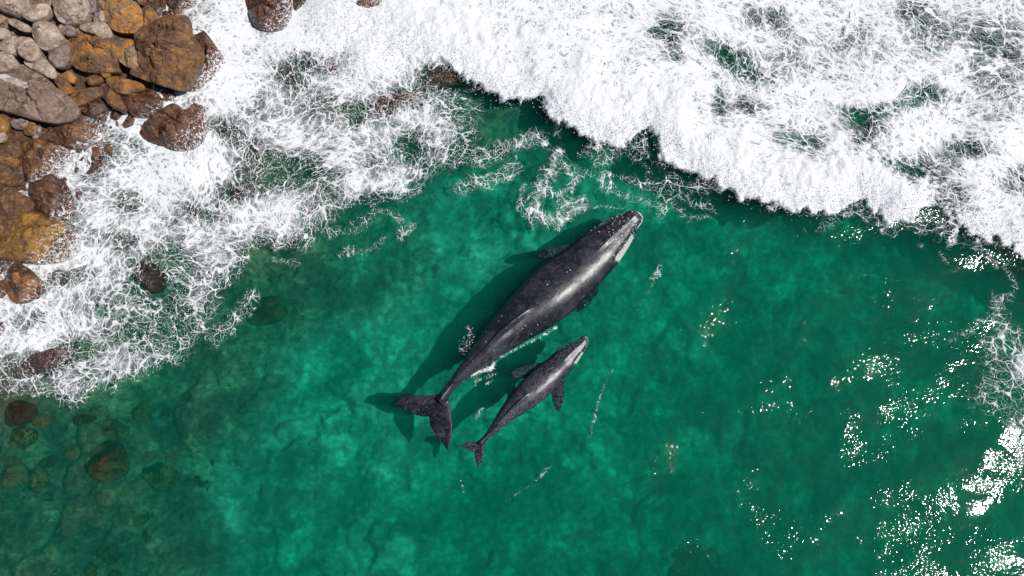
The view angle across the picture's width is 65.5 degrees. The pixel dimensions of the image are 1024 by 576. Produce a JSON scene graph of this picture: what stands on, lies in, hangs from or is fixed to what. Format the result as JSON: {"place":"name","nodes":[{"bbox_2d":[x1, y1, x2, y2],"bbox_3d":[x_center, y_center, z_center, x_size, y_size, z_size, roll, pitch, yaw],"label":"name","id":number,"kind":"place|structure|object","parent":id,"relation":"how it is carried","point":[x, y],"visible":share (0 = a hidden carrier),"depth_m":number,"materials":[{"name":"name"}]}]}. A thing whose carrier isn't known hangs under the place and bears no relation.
{"place":"outdoors","nodes":[
{"label":"outdoors","id":0,"kind":"place"},
{"bbox_2d":[0,0,1023,575],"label":"seabed","id":1,"kind":"structure","parent":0,"point":[756,386],"depth_m":38.82,"materials":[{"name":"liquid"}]},
{"bbox_2d":[0,497,4,510],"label":"stone","id":2,"kind":"object","parent":1,"relation":"on","point":[2,501],"visible":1,"depth_m":35.52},
{"bbox_2d":[0,284,5,298],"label":"rock","id":3,"kind":"object","parent":1,"relation":"on","point":[2,292],"visible":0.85,"depth_m":36.20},
{"bbox_2d":[0,12,6,24],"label":"cobble","id":4,"kind":"object","parent":1,"relation":"on","point":[3,17],"visible":0.96,"depth_m":37.82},
{"bbox_2d":[0,132,8,143],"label":"stone","id":5,"kind":"object","parent":1,"relation":"on","point":[4,137],"visible":1,"depth_m":37.10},
{"bbox_2d":[0,321,8,335],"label":"rock","id":6,"kind":"object","parent":1,"relation":"on","point":[2,328],"visible":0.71,"depth_m":35.88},
{"bbox_2d":[0,114,11,133],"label":"rock","id":7,"kind":"object","parent":1,"relation":"on","point":[5,126],"visible":0.9,"depth_m":37.20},
{"bbox_2d":[0,260,11,280],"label":"rock","id":8,"kind":"object","parent":1,"relation":"on","point":[4,266],"visible":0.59,"depth_m":36.36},
{"bbox_2d":[1,111,11,119],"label":"cobble","id":9,"kind":"object","parent":1,"relation":"on","point":[6,115],"visible":0.64,"depth_m":37.60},
{"bbox_2d":[4,23,10,28],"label":"cobble","id":10,"kind":"object","parent":1,"relation":"on","point":[7,25],"visible":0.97,"depth_m":37.91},
{"bbox_2d":[0,36,19,56],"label":"stone","id":11,"kind":"object","parent":1,"relation":"on","point":[7,46],"visible":0.91,"depth_m":37.23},
{"bbox_2d":[0,27,12,40],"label":"stone","id":12,"kind":"object","parent":11,"relation":"on","point":[5,33],"visible":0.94,"depth_m":37.26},
{"bbox_2d":[8,522,15,531],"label":"rock","id":13,"kind":"object","parent":1,"relation":"on","point":[12,527],"visible":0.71,"depth_m":35.37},
{"bbox_2d":[0,133,26,186],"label":"boulder","id":14,"kind":"object","parent":1,"relation":"on","point":[12,153],"visible":0.83,"depth_m":36.98,"materials":[{"name":"stone"}]},
{"bbox_2d":[0,456,28,488],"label":"stone","id":15,"kind":"object","parent":1,"relation":"on","point":[14,473],"visible":0.95,"depth_m":35.56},
{"bbox_2d":[11,129,19,136],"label":"cobble","id":16,"kind":"object","parent":1,"relation":"on","point":[14,132],"visible":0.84,"depth_m":37.49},
{"bbox_2d":[0,0,31,20],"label":"boulder","id":17,"kind":"object","parent":1,"relation":"on","point":[16,9],"visible":0.87,"depth_m":37.34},
{"bbox_2d":[0,186,37,237],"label":"boulder","id":18,"kind":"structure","parent":1,"relation":"on","point":[14,204],"depth_m":36.18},
{"bbox_2d":[10,118,28,130],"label":"stone","id":19,"kind":"object","parent":1,"relation":"on","point":[20,124],"visible":0.98,"depth_m":37.20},
{"bbox_2d":[5,400,37,426],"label":"rock","id":20,"kind":"object","parent":1,"relation":"on","point":[19,412],"visible":0.97,"depth_m":35.58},
{"bbox_2d":[7,425,37,448],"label":"boulder","id":21,"kind":"object","parent":1,"relation":"on","point":[24,437],"visible":0.98,"depth_m":35.68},
{"bbox_2d":[19,488,28,503],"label":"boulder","id":22,"kind":"object","parent":1,"relation":"on","point":[26,490],"visible":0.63,"depth_m":35.67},
{"bbox_2d":[3,263,49,304],"bbox_3d":[-22.349,-0.069,36.545,2.141,1.677,1.572,40,81,8],"label":"boulder","id":23,"kind":"object","parent":1,"relation":"on","point":[23,284],"visible":0.93,"depth_m":36.14,"materials":[{"name":"stone"}]},
{"bbox_2d":[14,36,44,62],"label":"boulder","id":24,"kind":"object","parent":1,"relation":"on","point":[28,49],"visible":0.98,"depth_m":37.08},
{"bbox_2d":[24,122,36,136],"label":"stone","id":25,"kind":"object","parent":1,"relation":"on","point":[29,130],"visible":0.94,"depth_m":37.24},
{"bbox_2d":[32,125,42,137],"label":"stone","id":26,"kind":"object","parent":1,"relation":"on","point":[38,132],"visible":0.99,"depth_m":37.29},
{"bbox_2d":[25,465,50,493],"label":"stone","id":27,"kind":"object","parent":1,"relation":"on","point":[38,482],"visible":0.98,"depth_m":35.60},
{"bbox_2d":[22,3,53,22],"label":"stone","id":28,"kind":"object","parent":1,"relation":"on","point":[36,13],"visible":0.93,"depth_m":37.40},
{"bbox_2d":[0,211,80,264],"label":"boulder","id":29,"kind":"object","parent":1,"relation":"on","point":[36,237],"visible":0.95,"depth_m":36.20,"materials":[{"name":"stone"}]},
{"bbox_2d":[0,64,80,124],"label":"slab","id":30,"kind":"structure","parent":1,"relation":"on","point":[26,91],"depth_m":36.89,"materials":[{"name":"stone"}]},
{"bbox_2d":[0,51,20,73],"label":"boulder","id":31,"kind":"object","parent":30,"relation":"on","point":[9,64],"visible":1,"depth_m":37.14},
{"bbox_2d":[24,57,57,80],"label":"stone","id":32,"kind":"object","parent":1,"relation":"on","point":[44,67],"visible":0.94,"depth_m":37.28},
{"bbox_2d":[31,414,51,428],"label":"stone","id":33,"kind":"object","parent":1,"relation":"on","point":[40,421],"visible":0.98,"depth_m":35.84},
{"bbox_2d":[16,345,76,380],"bbox_3d":[-20.942,3.362,36.117,2.699,1.314,1.071,-22,79,-5],"label":"rock","id":34,"kind":"object","parent":1,"relation":"on","point":[44,362],"visible":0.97,"depth_m":35.63,"materials":[{"name":"stone"}]},
{"bbox_2d":[40,491,53,501],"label":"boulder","id":35,"kind":"object","parent":1,"relation":"on","point":[51,498],"visible":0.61,"depth_m":35.76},
{"bbox_2d":[21,136,75,182],"bbox_3d":[-21.870,-6.227,37.574,2.285,1.936,2.632,-16,78,-3],"label":"boulder","id":36,"kind":"object","parent":1,"relation":"on","point":[42,157],"visible":0.91,"depth_m":37.08,"materials":[{"name":"stone"}]},
{"bbox_2d":[38,455,58,467],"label":"rock","id":37,"kind":"object","parent":1,"relation":"on","point":[49,461],"visible":1,"depth_m":35.80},
{"bbox_2d":[32,20,67,51],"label":"boulder","id":38,"kind":"object","parent":1,"relation":"on","point":[48,36],"visible":0.94,"depth_m":37.17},
{"bbox_2d":[8,18,31,33],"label":"stone","id":39,"kind":"object","parent":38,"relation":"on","point":[21,26],"visible":1,"depth_m":37.31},
{"bbox_2d":[28,174,78,221],"bbox_3d":[-21.416,-4.128,37.252,1.747,1.812,2.711,-30,80,-6],"label":"boulder","id":40,"kind":"object","parent":1,"relation":"on","point":[50,195],"visible":0.93,"depth_m":36.77,"materials":[{"name":"stone"}]},
{"bbox_2d":[49,566,59,575],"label":"stone","id":41,"kind":"object","parent":1,"relation":"on","point":[55,571],"visible":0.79,"depth_m":34.84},
{"bbox_2d":[48,42,72,70],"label":"boulder","id":42,"kind":"object","parent":1,"relation":"on","point":[60,57],"visible":1,"depth_m":37.26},
{"bbox_2d":[54,72,74,94],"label":"rock","id":43,"kind":"object","parent":1,"relation":"on","point":[63,84],"visible":0.99,"depth_m":37.41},
{"bbox_2d":[62,70,77,84],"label":"stone","id":44,"kind":"object","parent":43,"relation":"on","point":[69,76],"visible":1,"depth_m":37.49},
{"bbox_2d":[51,266,83,283],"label":"rock","id":45,"kind":"object","parent":1,"relation":"on","point":[62,279],"visible":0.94,"depth_m":36.55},
{"bbox_2d":[59,24,78,37],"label":"stone","id":46,"kind":"object","parent":1,"relation":"on","point":[69,31],"visible":1,"depth_m":37.63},
{"bbox_2d":[61,442,79,463],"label":"stone","id":47,"kind":"object","parent":1,"relation":"on","point":[71,453],"visible":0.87,"depth_m":35.81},
{"bbox_2d":[52,0,93,27],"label":"boulder","id":48,"kind":"object","parent":1,"relation":"on","point":[75,13],"visible":0.89,"depth_m":37.46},
{"bbox_2d":[88,0,98,13],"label":"stone","id":49,"kind":"object","parent":48,"relation":"on","point":[93,4],"visible":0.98,"depth_m":37.82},
{"bbox_2d":[46,115,110,149],"bbox_3d":[-20.576,-7.385,37.872,2.757,1.828,1.767,21,79,4],"label":"boulder","id":50,"kind":"object","parent":1,"relation":"on","point":[83,132],"visible":0.84,"depth_m":37.53,"materials":[{"name":"stone"}]},
{"bbox_2d":[75,188,85,202],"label":"rock","id":51,"kind":"object","parent":1,"relation":"on","point":[79,195],"visible":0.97,"depth_m":37.20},
{"bbox_2d":[73,414,96,426],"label":"rock","id":52,"kind":"object","parent":1,"relation":"on","point":[86,418],"visible":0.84,"depth_m":36.07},
{"bbox_2d":[68,87,103,107],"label":"rock","id":53,"kind":"object","parent":1,"relation":"on","point":[81,98],"visible":0.9,"depth_m":37.64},
{"bbox_2d":[83,562,97,575],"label":"boulder","id":54,"kind":"object","parent":1,"relation":"on","point":[89,571],"visible":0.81,"depth_m":35.02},
{"bbox_2d":[80,99,108,117],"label":"rock","id":55,"kind":"object","parent":1,"relation":"on","point":[97,109],"visible":0.99,"depth_m":37.80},
{"bbox_2d":[86,75,104,86],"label":"stone","id":56,"kind":"object","parent":1,"relation":"on","point":[94,80],"visible":1,"depth_m":37.71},
{"bbox_2d":[79,21,113,38],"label":"stone","id":57,"kind":"object","parent":1,"relation":"on","point":[100,28],"visible":0.93,"depth_m":37.68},
{"bbox_2d":[93,12,99,21],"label":"stone","id":58,"kind":"object","parent":1,"relation":"on","point":[95,17],"visible":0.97,"depth_m":37.81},
{"bbox_2d":[68,29,134,75],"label":"slab","id":59,"kind":"structure","parent":1,"relation":"on","point":[96,55],"depth_m":37.58,"materials":[{"name":"stone"}]},
{"bbox_2d":[119,45,138,68],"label":"boulder","id":60,"kind":"object","parent":59,"relation":"on","point":[128,58],"visible":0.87,"depth_m":37.58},
{"bbox_2d":[98,0,104,6],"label":"cobble","id":61,"kind":"object","parent":1,"relation":"on","point":[100,3],"visible":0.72,"depth_m":38.51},
{"bbox_2d":[84,146,120,179],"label":"rock","id":62,"kind":"object","parent":1,"relation":"on","point":[95,165],"visible":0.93,"depth_m":37.58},
{"bbox_2d":[91,146,101,157],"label":"cobble","id":63,"kind":"object","parent":62,"relation":"on","point":[96,153],"visible":1,"depth_m":37.65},
{"bbox_2d":[102,143,115,155],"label":"cobble","id":64,"kind":"object","parent":62,"relation":"on","point":[107,148],"visible":1,"depth_m":37.68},
{"bbox_2d":[98,117,106,121],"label":"cobble","id":65,"kind":"object","parent":1,"relation":"on","point":[103,119],"visible":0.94,"depth_m":38.04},
{"bbox_2d":[101,73,111,78],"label":"pebble","id":66,"kind":"object","parent":1,"relation":"on","point":[105,75],"visible":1,"depth_m":37.72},
{"bbox_2d":[84,441,129,481],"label":"boulder","id":67,"kind":"object","parent":1,"relation":"on","point":[109,461],"visible":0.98,"depth_m":35.46,"materials":[{"name":"stone"}]},
{"bbox_2d":[96,542,122,564],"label":"stone","id":68,"kind":"object","parent":1,"relation":"on","point":[110,555],"visible":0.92,"depth_m":35.24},
{"bbox_2d":[100,83,129,114],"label":"rock","id":69,"kind":"object","parent":1,"relation":"on","point":[111,97],"visible":0.88,"depth_m":37.66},
{"bbox_2d":[108,570,121,575],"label":"stone","id":70,"kind":"object","parent":1,"relation":"on","point":[115,573],"visible":1,"depth_m":35.17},
{"bbox_2d":[102,419,128,442],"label":"stone","id":71,"kind":"object","parent":1,"relation":"on","point":[115,430],"visible":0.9,"depth_m":36.08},
{"bbox_2d":[110,109,120,121],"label":"cobble","id":72,"kind":"object","parent":1,"relation":"on","point":[115,115],"visible":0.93,"depth_m":38.03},
{"bbox_2d":[114,238,127,248],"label":"rock","id":73,"kind":"object","parent":1,"relation":"on","point":[124,241],"visible":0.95,"depth_m":36.94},
{"bbox_2d":[102,0,142,36],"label":"boulder","id":74,"kind":"object","parent":1,"relation":"on","point":[124,18],"visible":0.97,"depth_m":37.96,"materials":[{"name":"stone"}]},
{"bbox_2d":[98,10,105,22],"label":"stone","id":75,"kind":"object","parent":74,"relation":"on","point":[101,16],"visible":1,"depth_m":37.83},
{"bbox_2d":[135,0,147,6],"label":"stone","id":76,"kind":"object","parent":74,"relation":"on","point":[142,3],"visible":0.95,"depth_m":38.36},
{"bbox_2d":[106,76,145,95],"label":"rock","id":77,"kind":"object","parent":1,"relation":"on","point":[122,86],"visible":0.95,"depth_m":37.67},
{"bbox_2d":[122,113,134,128],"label":"cobble","id":78,"kind":"object","parent":1,"relation":"on","point":[128,122],"visible":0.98,"depth_m":37.88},
{"bbox_2d":[132,202,145,213],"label":"rock","id":79,"kind":"object","parent":1,"relation":"on","point":[134,206],"visible":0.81,"depth_m":37.34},
{"bbox_2d":[132,511,149,526],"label":"stone","id":80,"kind":"object","parent":1,"relation":"on","point":[140,520],"visible":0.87,"depth_m":35.59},
{"bbox_2d":[131,401,151,422],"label":"stone","id":81,"kind":"object","parent":1,"relation":"on","point":[141,411],"visible":1,"depth_m":36.57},
{"bbox_2d":[122,89,163,118],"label":"boulder","id":82,"kind":"object","parent":1,"relation":"on","point":[147,103],"visible":0.91,"depth_m":37.72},
{"bbox_2d":[139,79,148,84],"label":"cobble","id":83,"kind":"object","parent":1,"relation":"on","point":[141,81],"visible":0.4,"depth_m":38.31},
{"bbox_2d":[142,526,151,543],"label":"stone","id":84,"kind":"object","parent":1,"relation":"on","point":[147,538],"visible":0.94,"depth_m":35.40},
{"bbox_2d":[140,450,156,462],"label":"stone","id":85,"kind":"object","parent":1,"relation":"on","point":[149,456],"visible":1,"depth_m":36.20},
{"bbox_2d":[132,260,165,292],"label":"rock","id":86,"kind":"object","parent":1,"relation":"on","point":[152,279],"visible":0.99,"depth_m":36.71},
{"bbox_2d":[142,5,159,25],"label":"boulder","id":87,"kind":"object","parent":1,"relation":"on","point":[150,14],"visible":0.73,"depth_m":38.09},
{"bbox_2d":[154,84,161,91],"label":"cobble","id":88,"kind":"object","parent":1,"relation":"on","point":[156,88],"visible":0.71,"depth_m":38.32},
{"bbox_2d":[154,6,162,13],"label":"cobble","id":89,"kind":"object","parent":1,"relation":"on","point":[159,9],"visible":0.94,"depth_m":39.11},
{"bbox_2d":[142,462,180,491],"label":"stone","id":90,"kind":"object","parent":1,"relation":"on","point":[161,477],"visible":1,"depth_m":36.00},
{"bbox_2d":[158,0,166,5],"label":"cobble","id":91,"kind":"object","parent":1,"relation":"on","point":[162,2],"visible":1,"depth_m":39.17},
{"bbox_2d":[162,10,171,16],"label":"cobble","id":92,"kind":"object","parent":1,"relation":"on","point":[165,12],"visible":0.56,"depth_m":39.07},
{"bbox_2d":[130,14,204,91],"bbox_3d":[-16.331,-11.202,37.734,3.439,2.434,3.917,0,78,0],"label":"boulder","id":93,"kind":"object","parent":1,"relation":"on","point":[170,52],"visible":1,"depth_m":37.41,"materials":[{"name":"stone"}]},
{"bbox_2d":[159,87,184,102],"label":"rock","id":94,"kind":"object","parent":1,"relation":"on","point":[171,95],"visible":0.77,"depth_m":38.21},
{"bbox_2d":[164,452,179,461],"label":"stone","id":95,"kind":"object","parent":1,"relation":"on","point":[169,457],"visible":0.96,"depth_m":36.36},
{"bbox_2d":[140,103,207,151],"bbox_3d":[-16.047,-7.596,37.916,3.167,1.967,2.389,0,78,0],"label":"boulder","id":96,"kind":"object","parent":1,"relation":"on","point":[175,127],"visible":0.97,"depth_m":37.40,"materials":[{"name":"stone"}]},
{"bbox_2d":[172,9,181,14],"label":"cobble","id":97,"kind":"object","parent":1,"relation":"on","point":[177,12],"visible":0.79,"depth_m":39.15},
{"bbox_2d":[167,0,197,11],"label":"boulder","id":98,"kind":"object","parent":1,"relation":"on","point":[182,5],"visible":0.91,"depth_m":39.05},
{"bbox_2d":[181,391,189,400],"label":"stone","id":99,"kind":"object","parent":1,"relation":"on","point":[185,396],"visible":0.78,"depth_m":36.74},
{"bbox_2d":[184,475,207,491],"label":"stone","id":100,"kind":"object","parent":1,"relation":"on","point":[196,480],"visible":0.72,"depth_m":36.36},
{"bbox_2d":[188,29,225,91],"bbox_3d":[-14.796,-11.008,38.977,1.853,1.520,3.372,0,78,0],"label":"rock","id":101,"kind":"object","parent":1,"relation":"on","point":[212,67],"visible":0.61,"depth_m":38.47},
{"bbox_2d":[217,126,236,142],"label":"rock","id":102,"kind":"object","parent":1,"relation":"on","point":[225,132],"visible":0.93,"depth_m":38.03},
{"bbox_2d":[232,184,256,200],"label":"rock","id":103,"kind":"object","parent":1,"relation":"on","point":[241,191],"visible":0.91,"depth_m":37.51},
{"bbox_2d":[244,295,288,325],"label":"rock","id":104,"kind":"object","parent":1,"relation":"on","point":[269,310],"visible":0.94,"depth_m":37.56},
{"bbox_2d":[246,0,292,33],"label":"boulder","id":105,"kind":"object","parent":1,"relation":"on","point":[269,16],"visible":0.92,"depth_m":38.77,"materials":[{"name":"stone"}]},
{"bbox_2d":[267,268,286,282],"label":"rock","id":106,"kind":"object","parent":1,"relation":"on","point":[271,278],"visible":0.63,"depth_m":37.88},
{"bbox_2d":[281,71,296,85],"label":"rock","id":107,"kind":"object","parent":1,"relation":"on","point":[291,79],"visible":0.95,"depth_m":38.72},
{"bbox_2d":[293,0,305,10],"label":"rock","id":108,"kind":"object","parent":1,"relation":"on","point":[297,4],"visible":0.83,"depth_m":39.29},
{"bbox_2d":[315,51,351,78],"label":"rock","id":109,"kind":"object","parent":1,"relation":"on","point":[334,68],"visible":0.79,"depth_m":38.75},
{"bbox_2d":[356,0,381,7],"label":"rock","id":110,"kind":"object","parent":1,"relation":"on","point":[368,3],"visible":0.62,"depth_m":39.04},
{"bbox_2d":[368,89,425,120],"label":"rock","id":111,"kind":"object","parent":1,"relation":"on","point":[382,101],"visible":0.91,"depth_m":38.38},
{"bbox_2d":[427,67,464,90],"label":"rock","id":112,"kind":"object","parent":1,"relation":"on","point":[439,77],"visible":0.96,"depth_m":38.67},
{"bbox_2d":[669,544,721,575],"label":"boulder","id":113,"kind":"object","parent":1,"relation":"on","point":[692,560],"visible":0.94,"depth_m":38.03,"materials":[{"name":"stone"}]},
{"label":"sea water","id":114,"kind":"structure","parent":0,"visible":0},
{"bbox_2d":[0,0,564,408],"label":"shore foam","id":115,"kind":"object","parent":114,"relation":"on","point":[237,77],"visible":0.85,"depth_m":37.54,"materials":[{"name":"liquid"}]},
{"bbox_2d":[239,155,709,492],"bbox_3d":[2.018,-0.480,36.469,28.344,0.137,14.431,-33,80,-7],"label":"drifting foam","id":116,"kind":"object","parent":114,"relation":"on","point":[529,211],"visible":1,"depth_m":37.16,"materials":[{"name":"liquid"}]},
{"bbox_2d":[392,210,642,449],"bbox_3d":[0.778,1.268,36.474,3.302,2.521,14.233,43,81,8],"label":"adult whale","id":117,"kind":"object","parent":114,"relation":"on","point":[561,283],"visible":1,"depth_m":35.82,"materials":[{"name":"black"}]},
{"bbox_2d":[461,336,587,467],"bbox_3d":[0.780,4.867,35.503,7.482,1.303,2.752,-44,81,-8],"label":"whale calf","id":118,"kind":"object","parent":114,"relation":"on","point":[539,382],"visible":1,"depth_m":35.28},
{"bbox_2d":[335,0,1023,265],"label":"breaking surf foam","id":119,"kind":"object","parent":114,"relation":"on","point":[592,47],"visible":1,"depth_m":38.22,"materials":[{"name":"liquid"}]},
{"bbox_2d":[0,0,1023,491],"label":"sea spray","id":120,"kind":"object","parent":119,"relation":"on","point":[536,176],"visible":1,"depth_m":37.34,"materials":[{"name":"white"}]},
{"bbox_2d":[922,228,1023,463],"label":"eddy foam","id":121,"kind":"object","parent":114,"relation":"on","point":[1020,359],"visible":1,"depth_m":35.70,"materials":[{"name":"liquid"}]}
]}

